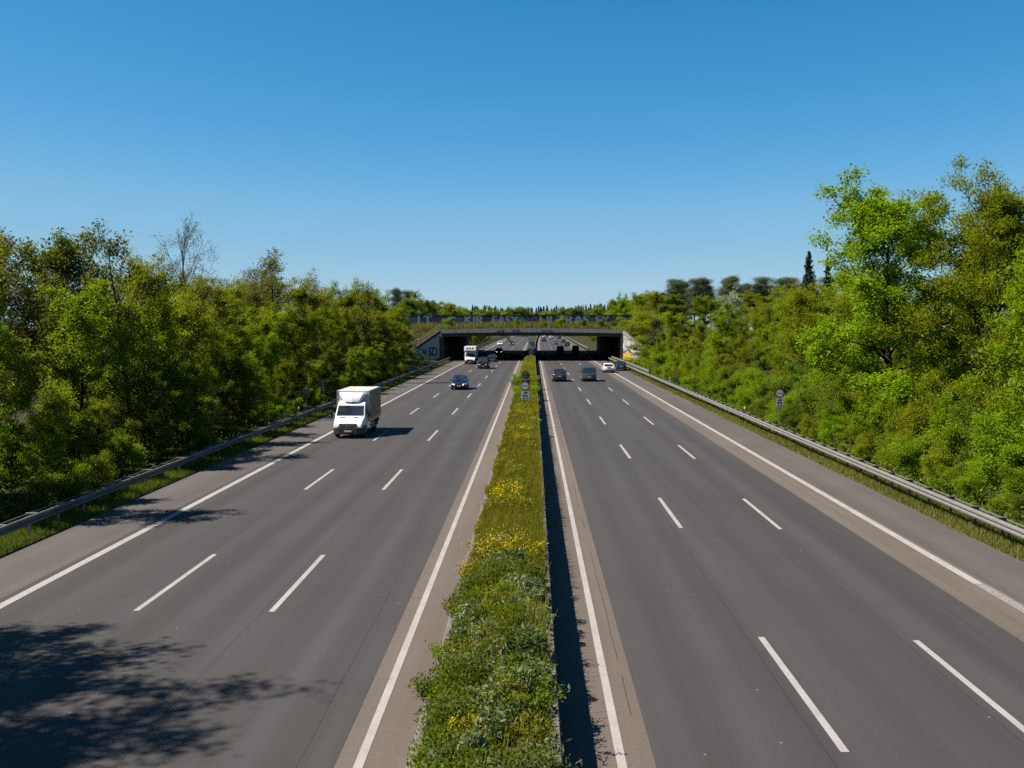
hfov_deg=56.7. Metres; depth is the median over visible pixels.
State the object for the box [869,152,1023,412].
oak tree
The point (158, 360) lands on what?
leafy tree
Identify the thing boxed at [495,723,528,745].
leafy plant
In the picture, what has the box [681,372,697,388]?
shrub
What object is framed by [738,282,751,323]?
pine tree
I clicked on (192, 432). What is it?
shrub
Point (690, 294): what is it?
pine tree
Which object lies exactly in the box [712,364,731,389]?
shrub
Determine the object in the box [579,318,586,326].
shrub
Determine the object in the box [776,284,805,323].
leafy tree
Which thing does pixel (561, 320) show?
shrub
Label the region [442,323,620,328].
deck railing
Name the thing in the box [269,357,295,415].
leafy tree
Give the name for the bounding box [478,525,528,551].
yellow flower
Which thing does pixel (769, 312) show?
leafy tree
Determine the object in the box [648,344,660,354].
shrub
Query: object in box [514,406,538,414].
yellow flower
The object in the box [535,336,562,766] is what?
median wall
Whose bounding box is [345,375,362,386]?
shrub
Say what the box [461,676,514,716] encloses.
white flower
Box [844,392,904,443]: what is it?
shrub
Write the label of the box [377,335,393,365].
leafy tree
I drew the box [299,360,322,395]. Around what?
leafy tree
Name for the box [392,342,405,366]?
leafy tree
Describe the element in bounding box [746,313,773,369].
leafy tree
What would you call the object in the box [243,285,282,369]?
leafy tree
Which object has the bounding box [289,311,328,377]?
leafy tree
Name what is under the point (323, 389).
road sign
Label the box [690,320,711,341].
leafy tree
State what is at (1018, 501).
shrub
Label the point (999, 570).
hard shoulder
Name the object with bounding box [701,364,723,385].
shrub
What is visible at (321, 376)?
leafy tree
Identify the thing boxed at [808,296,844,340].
leafy tree
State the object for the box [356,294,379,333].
leafy tree
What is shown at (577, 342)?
guard rail
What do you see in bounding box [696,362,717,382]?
shrub
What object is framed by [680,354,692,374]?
shrub
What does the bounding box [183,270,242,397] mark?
leafy tree
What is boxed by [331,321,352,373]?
leafy tree
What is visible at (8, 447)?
shrub
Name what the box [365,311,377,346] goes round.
leafy tree
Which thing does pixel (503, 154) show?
sky
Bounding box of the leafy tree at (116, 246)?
[73,217,165,435]
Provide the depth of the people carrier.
160.87 m
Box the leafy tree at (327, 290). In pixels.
[314,285,338,328]
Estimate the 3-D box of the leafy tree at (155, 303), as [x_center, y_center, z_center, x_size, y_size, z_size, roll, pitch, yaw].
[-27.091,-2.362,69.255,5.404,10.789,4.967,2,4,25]
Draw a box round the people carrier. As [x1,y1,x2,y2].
[476,357,489,368]
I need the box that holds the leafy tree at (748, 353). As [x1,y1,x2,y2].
[735,335,762,372]
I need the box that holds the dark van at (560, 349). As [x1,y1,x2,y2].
[556,346,563,352]
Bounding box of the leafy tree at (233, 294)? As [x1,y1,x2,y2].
[199,274,257,396]
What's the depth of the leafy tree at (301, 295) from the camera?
112.26 m
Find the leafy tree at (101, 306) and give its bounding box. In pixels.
[39,264,124,411]
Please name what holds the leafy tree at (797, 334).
on the ground at (588, 343)
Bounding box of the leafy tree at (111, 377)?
[68,281,178,436]
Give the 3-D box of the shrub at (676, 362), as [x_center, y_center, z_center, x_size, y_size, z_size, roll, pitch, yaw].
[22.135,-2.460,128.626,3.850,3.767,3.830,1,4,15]
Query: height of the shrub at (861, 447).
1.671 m
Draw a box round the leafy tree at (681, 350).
[673,342,688,358]
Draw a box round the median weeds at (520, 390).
[509,355,541,422]
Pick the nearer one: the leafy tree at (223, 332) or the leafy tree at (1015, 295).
the leafy tree at (1015, 295)
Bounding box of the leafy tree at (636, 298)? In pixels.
[627,290,651,323]
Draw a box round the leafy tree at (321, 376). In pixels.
[302,351,336,396]
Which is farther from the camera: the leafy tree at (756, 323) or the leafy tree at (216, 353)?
the leafy tree at (756, 323)
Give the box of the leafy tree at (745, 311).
[735,302,749,319]
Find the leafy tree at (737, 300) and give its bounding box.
[709,282,748,367]
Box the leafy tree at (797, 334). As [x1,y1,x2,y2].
[786,311,818,364]
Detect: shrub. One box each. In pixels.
[0,414,42,466]
[0,420,40,488]
[20,443,105,504]
[24,403,78,452]
[54,410,103,459]
[72,392,125,443]
[76,448,118,491]
[97,426,148,475]
[126,395,169,438]
[171,390,210,423]
[176,421,214,453]
[219,415,237,436]
[239,400,268,426]
[262,392,289,422]
[287,396,304,413]
[301,386,321,407]
[310,387,325,402]
[327,378,345,399]
[330,375,346,391]
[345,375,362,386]
[360,368,375,385]
[368,365,386,382]
[378,364,393,379]
[384,363,396,379]
[393,362,404,375]
[407,348,416,360]
[441,317,454,326]
[556,315,565,326]
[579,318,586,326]
[596,316,606,327]
[608,319,618,327]
[637,346,648,360]
[641,349,650,360]
[647,362,655,370]
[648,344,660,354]
[650,349,670,365]
[653,365,664,378]
[660,364,675,380]
[667,351,689,367]
[667,367,680,383]
[669,355,684,371]
[670,369,684,384]
[679,368,692,383]
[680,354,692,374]
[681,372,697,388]
[681,375,698,389]
[689,349,716,371]
[689,356,716,379]
[690,377,700,393]
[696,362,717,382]
[698,374,719,394]
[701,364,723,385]
[706,381,717,398]
[708,381,727,400]
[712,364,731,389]
[718,389,729,402]
[721,366,745,391]
[724,389,735,402]
[725,366,735,377]
[728,392,749,408]
[730,362,765,388]
[731,367,764,394]
[736,390,758,413]
[741,379,754,402]
[744,370,784,397]
[746,402,759,414]
[751,391,773,411]
[752,377,775,400]
[752,390,781,417]
[763,395,798,427]
[763,407,778,420]
[767,365,805,405]
[774,397,804,430]
[782,404,811,434]
[783,355,820,376]
[783,381,805,411]
[785,359,825,391]
[792,371,836,424]
[793,385,819,415]
[796,414,820,438]
[798,361,855,404]
[806,374,861,423]
[807,417,832,441]
[814,381,863,427]
[816,408,851,444]
[829,396,877,441]
[834,425,856,451]
[843,375,868,416]
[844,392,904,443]
[850,435,876,463]
[851,430,881,453]
[852,387,885,412]
[871,433,905,466]
[874,379,920,434]
[878,427,925,472]
[879,390,947,455]
[880,396,929,446]
[880,432,927,484]
[895,368,963,449]
[901,369,992,445]
[916,388,1001,464]
[916,437,962,488]
[926,463,961,494]
[945,393,1023,468]
[947,464,991,504]
[956,387,1015,419]
[960,409,1023,487]
[966,388,1023,446]
[985,406,1023,472]
[986,458,1023,515]
[1007,489,1023,524]
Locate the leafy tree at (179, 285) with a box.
[153,261,218,372]
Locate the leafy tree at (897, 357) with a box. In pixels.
[881,344,912,371]
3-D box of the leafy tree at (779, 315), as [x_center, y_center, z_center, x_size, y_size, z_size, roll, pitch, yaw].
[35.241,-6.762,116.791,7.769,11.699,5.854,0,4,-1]
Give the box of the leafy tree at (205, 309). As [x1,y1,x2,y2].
[161,273,218,365]
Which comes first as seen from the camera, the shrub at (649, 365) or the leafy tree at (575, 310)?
the shrub at (649, 365)
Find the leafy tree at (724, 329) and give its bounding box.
[703,302,750,365]
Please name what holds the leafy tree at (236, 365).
on the ground at (588, 343)
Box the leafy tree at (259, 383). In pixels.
[238,354,268,417]
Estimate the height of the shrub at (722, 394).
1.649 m
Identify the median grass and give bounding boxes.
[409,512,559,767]
[458,419,546,578]
[502,373,538,435]
[520,355,535,375]
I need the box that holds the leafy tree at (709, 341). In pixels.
[706,334,720,368]
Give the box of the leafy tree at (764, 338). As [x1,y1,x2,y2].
[752,323,776,374]
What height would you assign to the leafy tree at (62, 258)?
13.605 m
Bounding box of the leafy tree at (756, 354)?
[748,340,768,381]
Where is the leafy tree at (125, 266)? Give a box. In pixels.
[110,254,171,356]
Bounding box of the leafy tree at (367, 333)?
[350,316,378,365]
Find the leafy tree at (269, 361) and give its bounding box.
[224,301,287,393]
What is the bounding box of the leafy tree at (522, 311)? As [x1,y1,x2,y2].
[514,307,531,336]
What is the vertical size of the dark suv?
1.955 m
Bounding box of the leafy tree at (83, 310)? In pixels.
[32,277,143,460]
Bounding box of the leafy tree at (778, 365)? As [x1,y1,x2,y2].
[771,332,798,380]
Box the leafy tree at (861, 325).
[843,298,881,352]
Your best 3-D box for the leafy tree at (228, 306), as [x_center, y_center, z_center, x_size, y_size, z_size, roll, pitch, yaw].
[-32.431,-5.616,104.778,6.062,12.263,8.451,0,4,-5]
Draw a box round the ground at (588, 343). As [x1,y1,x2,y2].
[0,327,1023,765]
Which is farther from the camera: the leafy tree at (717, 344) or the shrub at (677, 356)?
the shrub at (677, 356)
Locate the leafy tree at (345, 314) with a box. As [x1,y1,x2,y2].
[331,305,366,374]
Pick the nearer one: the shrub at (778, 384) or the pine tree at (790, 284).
the shrub at (778, 384)
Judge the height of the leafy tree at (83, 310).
9.907 m
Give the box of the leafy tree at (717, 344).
[709,336,734,371]
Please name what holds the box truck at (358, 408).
on the roadway at (213, 662)
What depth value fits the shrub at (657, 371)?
127.81 m
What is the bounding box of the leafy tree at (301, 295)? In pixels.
[274,266,331,366]
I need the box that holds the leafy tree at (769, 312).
[753,305,786,342]
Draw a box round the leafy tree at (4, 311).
[0,226,17,382]
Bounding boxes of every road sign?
[303,388,309,409]
[320,380,326,401]
[520,381,529,408]
[522,371,529,387]
[775,389,783,423]
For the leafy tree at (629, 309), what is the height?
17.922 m
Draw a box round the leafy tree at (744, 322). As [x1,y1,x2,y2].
[730,314,750,362]
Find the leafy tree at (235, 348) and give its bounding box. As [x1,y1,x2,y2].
[215,314,269,397]
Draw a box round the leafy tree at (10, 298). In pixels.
[0,231,51,417]
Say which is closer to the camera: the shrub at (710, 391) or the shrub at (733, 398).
the shrub at (733, 398)
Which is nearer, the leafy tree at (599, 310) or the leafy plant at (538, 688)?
the leafy plant at (538, 688)
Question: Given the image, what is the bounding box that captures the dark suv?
[571,345,578,352]
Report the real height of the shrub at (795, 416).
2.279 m
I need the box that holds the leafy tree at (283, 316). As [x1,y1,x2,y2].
[255,303,297,393]
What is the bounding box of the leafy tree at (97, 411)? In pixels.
[75,395,116,475]
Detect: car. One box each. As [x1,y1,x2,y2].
[450,374,468,389]
[487,354,497,361]
[495,348,502,353]
[550,369,567,380]
[600,363,614,372]
[613,361,626,370]
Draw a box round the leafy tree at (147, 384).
[103,355,186,465]
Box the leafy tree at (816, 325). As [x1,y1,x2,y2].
[792,311,827,365]
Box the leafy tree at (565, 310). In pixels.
[557,307,570,314]
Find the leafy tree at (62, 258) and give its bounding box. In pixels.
[0,226,116,423]
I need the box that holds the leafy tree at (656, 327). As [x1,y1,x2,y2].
[645,310,663,348]
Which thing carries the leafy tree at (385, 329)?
on the ground at (588, 343)
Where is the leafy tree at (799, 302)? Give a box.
[768,278,831,379]
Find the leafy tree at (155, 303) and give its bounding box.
[128,282,177,380]
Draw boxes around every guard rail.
[0,374,405,536]
[403,362,437,375]
[477,336,505,346]
[566,336,588,349]
[608,357,652,377]
[612,356,649,374]
[650,375,1023,539]
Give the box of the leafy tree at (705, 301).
[689,295,718,325]
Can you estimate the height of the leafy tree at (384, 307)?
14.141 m
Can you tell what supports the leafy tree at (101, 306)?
on the ground at (588, 343)
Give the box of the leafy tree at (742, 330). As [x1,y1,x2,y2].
[734,325,752,364]
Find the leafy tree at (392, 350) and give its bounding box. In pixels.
[385,343,404,374]
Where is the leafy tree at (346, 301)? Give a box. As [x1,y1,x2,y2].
[324,277,370,351]
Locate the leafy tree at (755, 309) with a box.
[748,307,772,340]
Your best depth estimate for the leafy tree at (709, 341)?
129.45 m
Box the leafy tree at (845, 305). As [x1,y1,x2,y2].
[814,255,918,389]
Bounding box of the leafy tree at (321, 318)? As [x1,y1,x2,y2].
[295,305,334,382]
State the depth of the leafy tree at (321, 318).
107.28 m
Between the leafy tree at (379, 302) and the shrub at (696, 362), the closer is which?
the shrub at (696, 362)
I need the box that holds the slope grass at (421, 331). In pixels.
[404,324,692,359]
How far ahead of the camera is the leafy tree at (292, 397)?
80.49 m
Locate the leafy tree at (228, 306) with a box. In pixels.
[194,282,244,375]
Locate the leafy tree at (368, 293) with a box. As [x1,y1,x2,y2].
[349,281,381,369]
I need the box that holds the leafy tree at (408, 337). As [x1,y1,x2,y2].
[398,325,415,361]
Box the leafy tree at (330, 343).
[317,338,349,385]
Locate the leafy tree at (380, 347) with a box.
[371,340,389,370]
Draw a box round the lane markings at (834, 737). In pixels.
[547,339,1023,751]
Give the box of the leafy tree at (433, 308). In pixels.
[416,300,438,314]
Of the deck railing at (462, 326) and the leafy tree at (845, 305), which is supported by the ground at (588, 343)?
the leafy tree at (845, 305)
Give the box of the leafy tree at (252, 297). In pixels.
[227,274,282,365]
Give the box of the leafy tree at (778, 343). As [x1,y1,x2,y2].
[760,334,798,389]
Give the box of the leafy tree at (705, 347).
[700,336,712,359]
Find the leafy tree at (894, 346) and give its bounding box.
[862,293,918,366]
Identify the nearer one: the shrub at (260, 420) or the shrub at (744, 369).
the shrub at (260, 420)
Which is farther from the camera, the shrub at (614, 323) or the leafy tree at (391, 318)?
the shrub at (614, 323)
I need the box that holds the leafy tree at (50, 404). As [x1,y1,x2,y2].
[10,379,78,499]
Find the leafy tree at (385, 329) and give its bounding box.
[376,319,396,360]
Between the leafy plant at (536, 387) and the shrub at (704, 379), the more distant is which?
the shrub at (704, 379)
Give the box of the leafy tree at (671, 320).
[659,311,696,353]
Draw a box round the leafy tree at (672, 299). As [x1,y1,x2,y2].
[656,293,690,319]
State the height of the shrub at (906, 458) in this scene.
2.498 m
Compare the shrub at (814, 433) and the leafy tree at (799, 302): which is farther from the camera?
the leafy tree at (799, 302)
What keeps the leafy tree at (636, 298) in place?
on the ground at (588, 343)
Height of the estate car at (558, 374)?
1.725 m
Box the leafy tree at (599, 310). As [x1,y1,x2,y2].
[588,305,603,314]
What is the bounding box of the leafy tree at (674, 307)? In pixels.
[664,304,687,324]
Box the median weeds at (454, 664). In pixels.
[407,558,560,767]
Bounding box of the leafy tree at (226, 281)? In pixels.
[166,275,231,362]
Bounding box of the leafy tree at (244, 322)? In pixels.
[232,306,287,398]
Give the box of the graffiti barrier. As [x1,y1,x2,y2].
[407,314,631,325]
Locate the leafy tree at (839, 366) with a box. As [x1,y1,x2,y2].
[830,347,846,376]
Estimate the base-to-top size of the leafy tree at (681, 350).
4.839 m
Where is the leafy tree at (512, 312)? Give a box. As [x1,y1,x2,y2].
[505,307,520,314]
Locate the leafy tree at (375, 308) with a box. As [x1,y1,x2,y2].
[367,292,385,340]
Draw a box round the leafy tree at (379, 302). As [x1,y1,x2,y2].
[361,288,388,331]
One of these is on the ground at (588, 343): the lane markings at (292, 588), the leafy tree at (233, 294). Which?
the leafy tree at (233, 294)
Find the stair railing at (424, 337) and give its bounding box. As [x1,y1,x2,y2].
[409,325,439,345]
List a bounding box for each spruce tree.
[799,251,819,297]
[821,258,834,314]
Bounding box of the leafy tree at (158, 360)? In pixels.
[122,317,172,431]
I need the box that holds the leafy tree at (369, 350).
[362,346,377,382]
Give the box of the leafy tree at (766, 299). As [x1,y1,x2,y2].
[752,293,776,309]
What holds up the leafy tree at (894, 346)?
on the ground at (588, 343)
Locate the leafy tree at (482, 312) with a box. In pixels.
[472,305,487,314]
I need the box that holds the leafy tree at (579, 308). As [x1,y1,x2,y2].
[564,306,583,314]
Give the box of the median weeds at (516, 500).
[476,388,540,512]
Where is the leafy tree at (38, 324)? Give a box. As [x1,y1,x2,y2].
[26,263,94,412]
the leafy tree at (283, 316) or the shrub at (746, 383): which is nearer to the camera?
the shrub at (746, 383)
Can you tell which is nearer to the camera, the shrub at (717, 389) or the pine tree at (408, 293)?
the shrub at (717, 389)
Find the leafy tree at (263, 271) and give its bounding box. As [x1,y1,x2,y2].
[243,259,286,310]
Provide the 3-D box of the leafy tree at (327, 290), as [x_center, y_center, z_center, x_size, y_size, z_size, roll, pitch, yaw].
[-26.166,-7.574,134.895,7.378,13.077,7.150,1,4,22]
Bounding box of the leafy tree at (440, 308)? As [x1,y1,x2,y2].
[431,300,445,314]
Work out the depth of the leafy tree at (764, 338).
119.13 m
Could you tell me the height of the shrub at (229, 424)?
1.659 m
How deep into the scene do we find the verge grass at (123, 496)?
42.30 m
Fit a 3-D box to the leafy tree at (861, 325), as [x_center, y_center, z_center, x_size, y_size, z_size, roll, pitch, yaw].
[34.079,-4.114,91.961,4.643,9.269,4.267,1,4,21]
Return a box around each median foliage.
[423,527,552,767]
[426,525,553,767]
[460,499,545,600]
[502,357,537,431]
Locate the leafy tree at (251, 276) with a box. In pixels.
[237,266,303,386]
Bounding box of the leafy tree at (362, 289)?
[339,281,371,347]
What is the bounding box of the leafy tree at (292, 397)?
[276,357,300,407]
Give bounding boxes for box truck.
[330,386,380,436]
[463,346,477,363]
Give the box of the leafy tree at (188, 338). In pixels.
[151,279,224,425]
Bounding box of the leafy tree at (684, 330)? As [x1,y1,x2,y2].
[673,318,694,352]
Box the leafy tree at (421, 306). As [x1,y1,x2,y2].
[415,297,427,314]
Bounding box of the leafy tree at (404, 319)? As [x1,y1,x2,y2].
[378,304,412,361]
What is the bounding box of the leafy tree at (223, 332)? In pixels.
[196,316,240,412]
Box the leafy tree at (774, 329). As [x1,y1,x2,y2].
[763,319,784,367]
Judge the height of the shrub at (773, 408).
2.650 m
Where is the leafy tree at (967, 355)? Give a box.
[947,315,983,381]
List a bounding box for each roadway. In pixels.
[0,336,527,767]
[540,336,1023,767]
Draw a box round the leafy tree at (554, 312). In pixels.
[547,309,558,314]
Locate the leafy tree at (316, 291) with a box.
[294,283,332,381]
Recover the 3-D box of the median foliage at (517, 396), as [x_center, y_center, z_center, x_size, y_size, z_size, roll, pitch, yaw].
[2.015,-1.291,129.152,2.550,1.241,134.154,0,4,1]
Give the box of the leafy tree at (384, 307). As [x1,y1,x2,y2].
[375,290,391,315]
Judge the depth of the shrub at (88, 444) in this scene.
49.68 m
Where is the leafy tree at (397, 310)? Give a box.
[390,306,402,318]
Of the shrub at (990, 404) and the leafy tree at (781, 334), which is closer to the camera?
the shrub at (990, 404)
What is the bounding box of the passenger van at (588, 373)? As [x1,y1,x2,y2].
[579,366,595,380]
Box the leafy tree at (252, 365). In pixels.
[230,350,271,424]
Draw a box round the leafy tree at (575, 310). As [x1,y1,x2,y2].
[565,308,584,314]
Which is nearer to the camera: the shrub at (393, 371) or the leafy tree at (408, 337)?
the shrub at (393, 371)
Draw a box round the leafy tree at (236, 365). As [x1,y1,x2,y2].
[210,353,264,436]
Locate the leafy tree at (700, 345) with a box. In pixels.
[694,340,707,356]
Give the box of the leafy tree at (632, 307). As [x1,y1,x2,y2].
[626,294,642,323]
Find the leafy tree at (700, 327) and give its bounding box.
[692,321,708,354]
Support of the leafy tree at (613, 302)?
on the ground at (588, 343)
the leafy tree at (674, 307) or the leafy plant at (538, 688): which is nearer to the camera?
the leafy plant at (538, 688)
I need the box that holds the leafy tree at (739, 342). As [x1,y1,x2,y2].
[723,329,750,372]
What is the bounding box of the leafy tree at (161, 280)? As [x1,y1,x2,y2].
[115,245,191,441]
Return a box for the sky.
[0,0,1023,327]
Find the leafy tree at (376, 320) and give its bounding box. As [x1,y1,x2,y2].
[366,309,391,351]
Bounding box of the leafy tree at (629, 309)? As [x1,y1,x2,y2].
[624,292,643,312]
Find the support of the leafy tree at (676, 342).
on the ground at (588, 343)
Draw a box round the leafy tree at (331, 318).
[312,306,351,370]
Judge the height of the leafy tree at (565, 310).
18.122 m
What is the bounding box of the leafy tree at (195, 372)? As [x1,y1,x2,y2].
[170,354,224,431]
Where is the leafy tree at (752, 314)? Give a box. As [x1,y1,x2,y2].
[743,302,773,341]
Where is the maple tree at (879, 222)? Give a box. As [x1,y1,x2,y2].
[788,162,987,419]
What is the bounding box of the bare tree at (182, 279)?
[154,210,229,355]
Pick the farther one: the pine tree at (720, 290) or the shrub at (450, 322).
the pine tree at (720, 290)
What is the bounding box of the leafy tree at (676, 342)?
[671,333,689,355]
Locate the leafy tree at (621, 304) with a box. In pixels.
[605,291,630,314]
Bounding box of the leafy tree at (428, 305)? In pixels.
[418,300,434,314]
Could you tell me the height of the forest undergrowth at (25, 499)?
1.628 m
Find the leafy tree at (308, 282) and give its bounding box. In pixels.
[281,279,319,349]
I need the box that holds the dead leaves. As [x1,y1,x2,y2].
[0,371,409,523]
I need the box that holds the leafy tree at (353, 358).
[341,347,368,385]
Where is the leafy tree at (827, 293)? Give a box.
[795,265,857,376]
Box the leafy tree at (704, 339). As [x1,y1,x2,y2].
[701,320,712,356]
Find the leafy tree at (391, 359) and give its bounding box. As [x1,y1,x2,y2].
[382,309,399,362]
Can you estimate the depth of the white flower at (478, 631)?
19.24 m
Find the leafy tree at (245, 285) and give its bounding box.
[230,275,253,325]
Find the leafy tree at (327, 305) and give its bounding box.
[301,289,341,355]
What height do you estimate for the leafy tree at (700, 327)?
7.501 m
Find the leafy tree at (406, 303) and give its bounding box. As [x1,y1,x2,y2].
[391,291,428,317]
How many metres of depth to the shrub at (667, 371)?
123.66 m
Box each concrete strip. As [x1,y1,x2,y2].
[334,342,527,767]
[535,336,656,767]
[557,336,1023,641]
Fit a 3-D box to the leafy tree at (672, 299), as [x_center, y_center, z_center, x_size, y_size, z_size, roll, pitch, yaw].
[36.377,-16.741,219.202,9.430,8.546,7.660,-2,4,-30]
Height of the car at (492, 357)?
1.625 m
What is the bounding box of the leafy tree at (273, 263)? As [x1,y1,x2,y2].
[248,246,298,389]
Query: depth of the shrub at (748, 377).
89.45 m
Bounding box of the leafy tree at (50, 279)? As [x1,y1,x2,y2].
[23,269,118,409]
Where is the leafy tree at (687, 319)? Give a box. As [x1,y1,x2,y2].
[679,316,693,327]
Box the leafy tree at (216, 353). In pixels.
[154,285,229,399]
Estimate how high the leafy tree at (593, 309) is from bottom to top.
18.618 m
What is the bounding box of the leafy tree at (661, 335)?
[654,331,672,353]
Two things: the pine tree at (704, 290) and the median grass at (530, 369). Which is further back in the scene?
the pine tree at (704, 290)
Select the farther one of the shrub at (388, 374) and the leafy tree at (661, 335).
the leafy tree at (661, 335)
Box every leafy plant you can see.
[406,721,483,767]
[407,662,456,702]
[407,750,493,767]
[420,686,504,732]
[424,637,457,663]
[441,596,460,614]
[473,744,539,767]
[485,652,556,694]
[486,665,569,720]
[493,730,581,767]
[509,372,520,380]
[509,378,522,386]
[526,374,540,382]
[527,385,540,392]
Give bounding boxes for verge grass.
[0,360,450,557]
[607,361,1023,561]
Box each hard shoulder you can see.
[0,336,512,598]
[561,336,1023,602]
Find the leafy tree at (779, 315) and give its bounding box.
[768,282,819,338]
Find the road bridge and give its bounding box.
[411,328,641,359]
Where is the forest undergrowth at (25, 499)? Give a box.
[0,357,437,522]
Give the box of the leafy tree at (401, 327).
[390,319,408,363]
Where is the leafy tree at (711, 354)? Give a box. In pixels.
[703,328,732,370]
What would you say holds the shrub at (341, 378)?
on the ground at (588, 343)
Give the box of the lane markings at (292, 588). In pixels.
[133,336,526,611]
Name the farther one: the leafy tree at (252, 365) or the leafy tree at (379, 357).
the leafy tree at (379, 357)
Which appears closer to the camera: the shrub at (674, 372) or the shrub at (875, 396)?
the shrub at (875, 396)
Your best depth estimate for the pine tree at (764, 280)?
234.86 m
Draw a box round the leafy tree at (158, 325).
[88,291,185,436]
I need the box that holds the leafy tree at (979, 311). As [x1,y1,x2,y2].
[928,205,1023,380]
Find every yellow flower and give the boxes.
[446,710,491,740]
[453,552,493,580]
[461,534,516,560]
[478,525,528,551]
[491,480,523,497]
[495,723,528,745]
[501,534,545,552]
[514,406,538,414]
[514,431,533,439]
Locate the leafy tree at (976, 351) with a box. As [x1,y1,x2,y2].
[917,244,1021,384]
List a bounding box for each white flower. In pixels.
[437,646,465,676]
[457,633,509,684]
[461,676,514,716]
[467,623,495,641]
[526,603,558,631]
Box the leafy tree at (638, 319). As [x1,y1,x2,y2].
[613,308,670,357]
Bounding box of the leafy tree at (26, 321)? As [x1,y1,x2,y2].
[0,239,51,402]
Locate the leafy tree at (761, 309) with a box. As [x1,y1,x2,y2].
[748,298,779,355]
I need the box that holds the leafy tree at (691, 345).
[685,336,699,361]
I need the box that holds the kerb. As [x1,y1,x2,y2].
[406,350,526,767]
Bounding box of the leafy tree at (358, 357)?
[345,345,370,378]
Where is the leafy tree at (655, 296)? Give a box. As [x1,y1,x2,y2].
[643,291,669,321]
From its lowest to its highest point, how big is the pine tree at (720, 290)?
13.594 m
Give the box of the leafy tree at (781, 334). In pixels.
[773,322,803,370]
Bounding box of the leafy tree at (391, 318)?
[377,311,402,359]
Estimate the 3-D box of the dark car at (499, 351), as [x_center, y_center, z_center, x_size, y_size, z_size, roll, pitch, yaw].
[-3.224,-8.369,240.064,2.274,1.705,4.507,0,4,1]
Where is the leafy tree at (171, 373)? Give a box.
[137,360,197,453]
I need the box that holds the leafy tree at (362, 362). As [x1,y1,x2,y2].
[345,346,368,377]
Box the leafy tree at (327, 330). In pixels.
[307,320,332,374]
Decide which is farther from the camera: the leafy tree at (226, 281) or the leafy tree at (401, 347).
the leafy tree at (401, 347)
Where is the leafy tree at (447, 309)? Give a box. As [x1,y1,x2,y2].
[438,301,461,314]
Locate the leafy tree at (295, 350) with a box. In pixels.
[260,322,307,392]
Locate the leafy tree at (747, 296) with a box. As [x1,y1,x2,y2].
[725,291,753,316]
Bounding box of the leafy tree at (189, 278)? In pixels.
[121,265,195,359]
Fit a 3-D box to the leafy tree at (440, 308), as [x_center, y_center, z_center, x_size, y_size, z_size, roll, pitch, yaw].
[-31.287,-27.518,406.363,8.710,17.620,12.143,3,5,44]
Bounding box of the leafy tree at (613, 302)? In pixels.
[606,300,619,314]
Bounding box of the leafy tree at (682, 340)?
[675,336,690,357]
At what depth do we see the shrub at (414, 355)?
190.60 m
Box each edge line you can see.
[0,337,511,608]
[353,343,527,767]
[538,336,626,767]
[561,338,982,583]
[975,584,1023,612]
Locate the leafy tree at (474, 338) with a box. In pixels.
[472,336,476,345]
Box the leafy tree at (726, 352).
[715,336,739,370]
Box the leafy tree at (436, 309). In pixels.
[430,303,440,314]
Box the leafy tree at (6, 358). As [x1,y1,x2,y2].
[0,319,65,453]
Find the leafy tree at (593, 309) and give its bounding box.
[588,304,603,314]
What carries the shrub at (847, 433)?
on the ground at (588, 343)
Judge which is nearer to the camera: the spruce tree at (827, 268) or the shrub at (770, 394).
the shrub at (770, 394)
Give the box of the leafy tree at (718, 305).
[705,299,724,323]
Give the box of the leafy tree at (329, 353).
[315,341,345,391]
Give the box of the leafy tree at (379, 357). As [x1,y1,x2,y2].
[369,351,386,381]
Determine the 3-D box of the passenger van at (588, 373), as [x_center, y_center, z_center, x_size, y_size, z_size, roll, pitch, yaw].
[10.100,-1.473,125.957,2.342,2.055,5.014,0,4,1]
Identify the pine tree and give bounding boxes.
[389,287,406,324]
[401,288,419,317]
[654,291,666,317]
[660,280,688,312]
[663,278,689,315]
[680,281,696,324]
[684,278,706,327]
[690,275,715,315]
[697,286,715,319]
[713,278,739,313]
[716,274,744,308]
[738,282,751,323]
[747,283,768,308]
[751,275,775,302]
[768,278,794,309]
[775,282,798,306]
[780,275,801,288]
[816,277,837,295]
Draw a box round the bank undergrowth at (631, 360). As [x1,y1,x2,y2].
[618,356,1023,539]
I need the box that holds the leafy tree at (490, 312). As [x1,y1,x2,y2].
[483,309,497,314]
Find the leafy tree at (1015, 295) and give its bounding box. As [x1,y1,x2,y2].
[957,233,1023,437]

